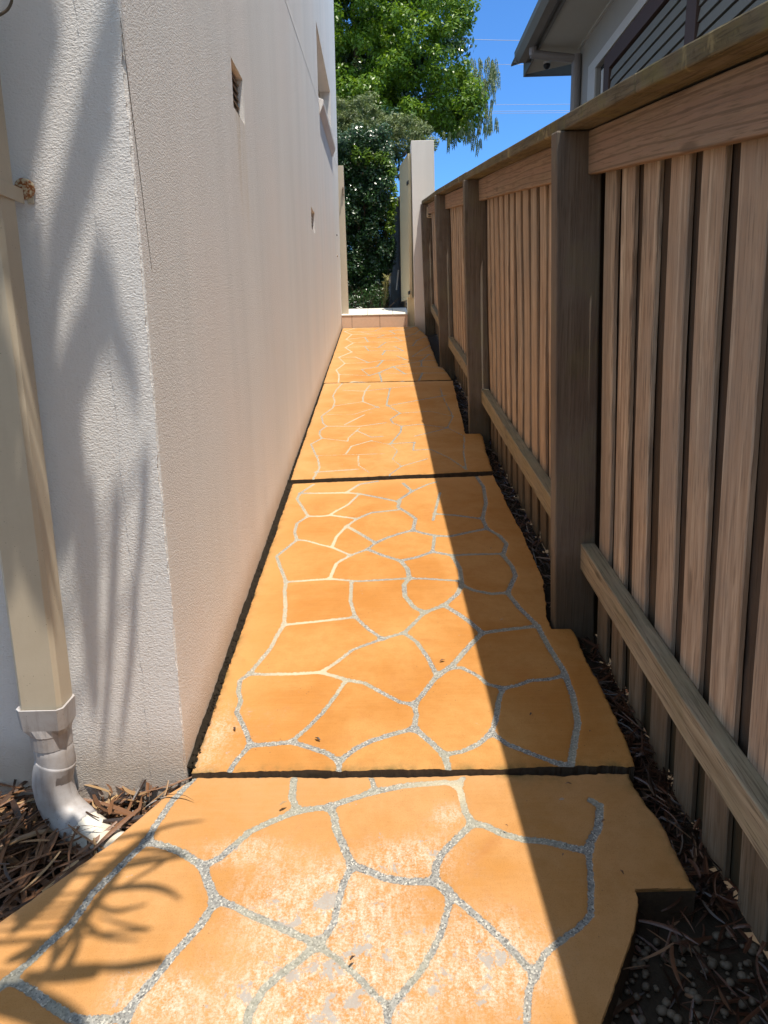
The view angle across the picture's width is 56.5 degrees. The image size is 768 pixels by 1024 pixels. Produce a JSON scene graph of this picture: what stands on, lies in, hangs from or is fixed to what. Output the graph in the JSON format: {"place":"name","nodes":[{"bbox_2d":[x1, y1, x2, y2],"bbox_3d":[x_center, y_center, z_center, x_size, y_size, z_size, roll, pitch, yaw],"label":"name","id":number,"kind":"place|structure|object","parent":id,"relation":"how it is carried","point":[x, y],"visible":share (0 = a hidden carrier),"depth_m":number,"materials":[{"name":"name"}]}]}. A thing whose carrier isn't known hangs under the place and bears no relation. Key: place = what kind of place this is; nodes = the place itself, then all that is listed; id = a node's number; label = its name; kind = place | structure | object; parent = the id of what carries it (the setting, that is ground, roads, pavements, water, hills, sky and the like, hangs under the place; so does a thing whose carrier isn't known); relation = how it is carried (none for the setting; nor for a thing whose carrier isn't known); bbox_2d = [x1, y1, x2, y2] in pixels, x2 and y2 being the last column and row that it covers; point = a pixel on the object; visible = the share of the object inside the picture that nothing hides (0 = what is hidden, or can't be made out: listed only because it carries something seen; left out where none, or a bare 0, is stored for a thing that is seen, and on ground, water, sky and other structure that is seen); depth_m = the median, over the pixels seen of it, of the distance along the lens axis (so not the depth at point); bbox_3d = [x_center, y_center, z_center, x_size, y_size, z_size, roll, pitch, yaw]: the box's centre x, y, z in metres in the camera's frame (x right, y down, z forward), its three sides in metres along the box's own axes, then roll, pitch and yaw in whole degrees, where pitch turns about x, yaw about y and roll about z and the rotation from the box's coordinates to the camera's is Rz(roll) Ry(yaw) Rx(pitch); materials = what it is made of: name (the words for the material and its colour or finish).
{"place":"outdoors","nodes":[
{"label":"outdoors","id":0,"kind":"place"},
{"bbox_2d":[0,773,695,1023],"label":"path","id":1,"kind":"structure","parent":0,"point":[442,900],"depth_m":1.66,"materials":[{"name":"orange concrete"}]},
{"bbox_2d":[233,370,623,959],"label":"leaf bits","id":2,"kind":"object","parent":1,"relation":"on","point":[282,802],"visible":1,"depth_m":1.94,"materials":[{"name":"brown plant"}]},
{"bbox_2d":[0,274,767,1023],"bbox_3d":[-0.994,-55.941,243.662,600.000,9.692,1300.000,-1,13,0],"label":"ground","id":3,"kind":"structure","parent":0,"point":[658,976],"depth_m":1.67,"materials":[{"name":"soil"}]},
{"bbox_2d":[0,0,12,16],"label":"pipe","id":4,"kind":"object","parent":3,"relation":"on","point":[5,11],"visible":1,"depth_m":0.88,"materials":[{"name":"beige plastic"}]},
{"bbox_2d":[0,773,191,921],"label":"leaf litter","id":5,"kind":"object","parent":3,"relation":"on","point":[28,877],"visible":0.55,"depth_m":1.90,"materials":[{"name":"brown plant"}]},
{"bbox_2d":[0,0,341,858],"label":"rendered house","id":6,"kind":"structure","parent":3,"relation":"on","point":[170,298],"depth_m":1.98,"materials":[{"name":"paint"}]},
{"bbox_2d":[187,330,341,768],"bbox_3d":[-0.606,-1.004,6.457,0.099,1.442,9.324,-1,13,0],"label":"grime","id":7,"kind":"object","parent":6,"relation":"attached to","point":[203,729],"visible":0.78,"depth_m":2.90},
{"bbox_2d":[337,120,398,315],"bbox_3d":[-0.716,-4.983,12.635,1.966,3.529,1.303,-1,13,0],"label":"hedge","id":8,"kind":"object","parent":3,"relation":"on","point":[371,253],"visible":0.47,"depth_m":12.23,"materials":[{"name":"green plant"}]},
{"bbox_2d":[348,284,396,315],"bbox_3d":[-0.329,-3.570,12.168,1.206,0.596,0.655,-1,13,0],"label":"shrub","id":9,"kind":"object","parent":3,"relation":"on","point":[360,303],"visible":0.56,"depth_m":12.17,"materials":[{"name":"green plant"}]},
{"bbox_2d":[342,308,407,328],"bbox_3d":[-0.140,-3.037,11.253,1.007,0.361,0.801,-1,13,0],"label":"tiled step","id":10,"kind":"object","parent":3,"relation":"on","point":[383,317],"visible":0.81,"depth_m":10.89,"materials":[{"name":"tile"}]},
{"bbox_2d":[338,166,348,313],"bbox_3d":[-0.621,-4.047,10.742,0.114,2.129,0.170,-1,13,0],"label":"gate post","id":11,"kind":"object","parent":10,"relation":"on","point":[344,275],"visible":0.84,"depth_m":10.73,"materials":[{"name":"beige metal"}]},
{"bbox_2d":[380,274,390,304],"bbox_3d":[0.027,-3.708,11.931,0.190,0.528,0.195,-8,15,-26],"label":"strap plant","id":12,"kind":"object","parent":3,"relation":"on","point":[385,291],"visible":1,"depth_m":11.90,"materials":[{"name":"green plant"}]},
{"bbox_2d":[336,90,439,282],"bbox_3d":[-0.260,-6.006,14.030,2.832,4.094,1.778,-1,13,0],"label":"fine leaved tree","id":13,"kind":"object","parent":3,"relation":"on","point":[346,119],"visible":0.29,"depth_m":13.41,"materials":[{"name":"green plant"}]},
{"bbox_2d":[390,196,405,307],"bbox_3d":[0.263,-5.092,14.178,0.067,2.782,5.037,-2,13,-2],"label":"boundary fence","id":14,"kind":"object","parent":3,"relation":"on","point":[395,295],"visible":0.34,"depth_m":13.63,"materials":[{"name":"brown wood"}]},
{"bbox_2d":[334,0,500,156],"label":"leafy tree","id":15,"kind":"object","parent":3,"relation":"on","point":[393,66],"visible":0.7,"depth_m":15.75,"materials":[{"name":"green plant"}]},
{"bbox_2d":[407,140,435,333],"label":"gate pillar","id":16,"kind":"structure","parent":3,"relation":"on","point":[422,171],"depth_m":10.53,"materials":[{"name":"paint"}]},
{"bbox_2d":[399,151,413,303],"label":"garden gate","id":17,"kind":"structure","parent":16,"relation":"attached to","point":[406,247],"depth_m":10.89,"materials":[{"name":"beige paint"}]},
{"bbox_2d":[420,0,767,950],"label":"paling fence","id":18,"kind":"object","parent":3,"relation":"on","point":[596,292],"visible":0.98,"depth_m":2.02,"materials":[{"name":"brown wood"}]},
{"bbox_2d":[453,382,767,1023],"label":"leaf litter","id":19,"kind":"object","parent":3,"relation":"on","point":[702,873],"visible":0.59,"depth_m":1.81,"materials":[{"name":"brown plant"}]},
{"bbox_2d":[511,0,766,110],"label":"neighbour house","id":20,"kind":"structure","parent":3,"relation":"on","point":[593,48],"depth_m":8.84,"materials":[{"name":"white paint"}]},
{"bbox_2d":[543,61,550,69],"bbox_3d":[2.426,-6.645,10.648,0.120,0.098,0.120,-1,13,0],"label":"security camera","id":21,"kind":"object","parent":20,"relation":"attached to","point":[546,65],"visible":0.99,"depth_m":10.61,"materials":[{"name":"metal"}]},
{"bbox_2d":[587,0,766,100],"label":"window","id":22,"kind":"structure","parent":20,"relation":"in","point":[652,30],"depth_m":7.51,"materials":[{"name":"grey glass"}]},
{"bbox_2d":[611,931,767,1023],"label":"pebbles","id":23,"kind":"object","parent":3,"relation":"on","point":[662,1010],"visible":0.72,"depth_m":1.57,"materials":[{"name":"stone"}]},
{"bbox_2d":[666,918,767,1023],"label":"leaf litter","id":24,"kind":"object","parent":3,"relation":"on","point":[749,1015],"visible":0.96,"depth_m":1.51,"materials":[{"name":"brown plant"}]},
{"bbox_2d":[324,327,451,383],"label":"path","id":25,"kind":"structure","parent":0,"point":[385,354],"depth_m":8.35,"materials":[{"name":"orange concrete"}]},
{"bbox_2d":[291,381,492,483],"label":"path","id":26,"kind":"structure","parent":0,"point":[370,431],"depth_m":5.23,"materials":[{"name":"orange concrete"}]},
{"bbox_2d":[191,475,633,782],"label":"path","id":27,"kind":"structure","parent":0,"point":[374,603],"depth_m":2.60,"materials":[{"name":"orange concrete"}]},
{"bbox_2d":[342,0,570,251],"label":"sky","id":28,"kind":"structure","parent":0,"point":[497,21],"materials":[{"name":"blue"}]},
{"bbox_2d":[508,104,558,104],"bbox_3d":[4.978,-15.698,27.150,24.725,0.502,0.012,-1,13,0],"label":"power line","id":29,"kind":"object","parent":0,"point":[533,104],"visible":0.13,"depth_m":27.19,"materials":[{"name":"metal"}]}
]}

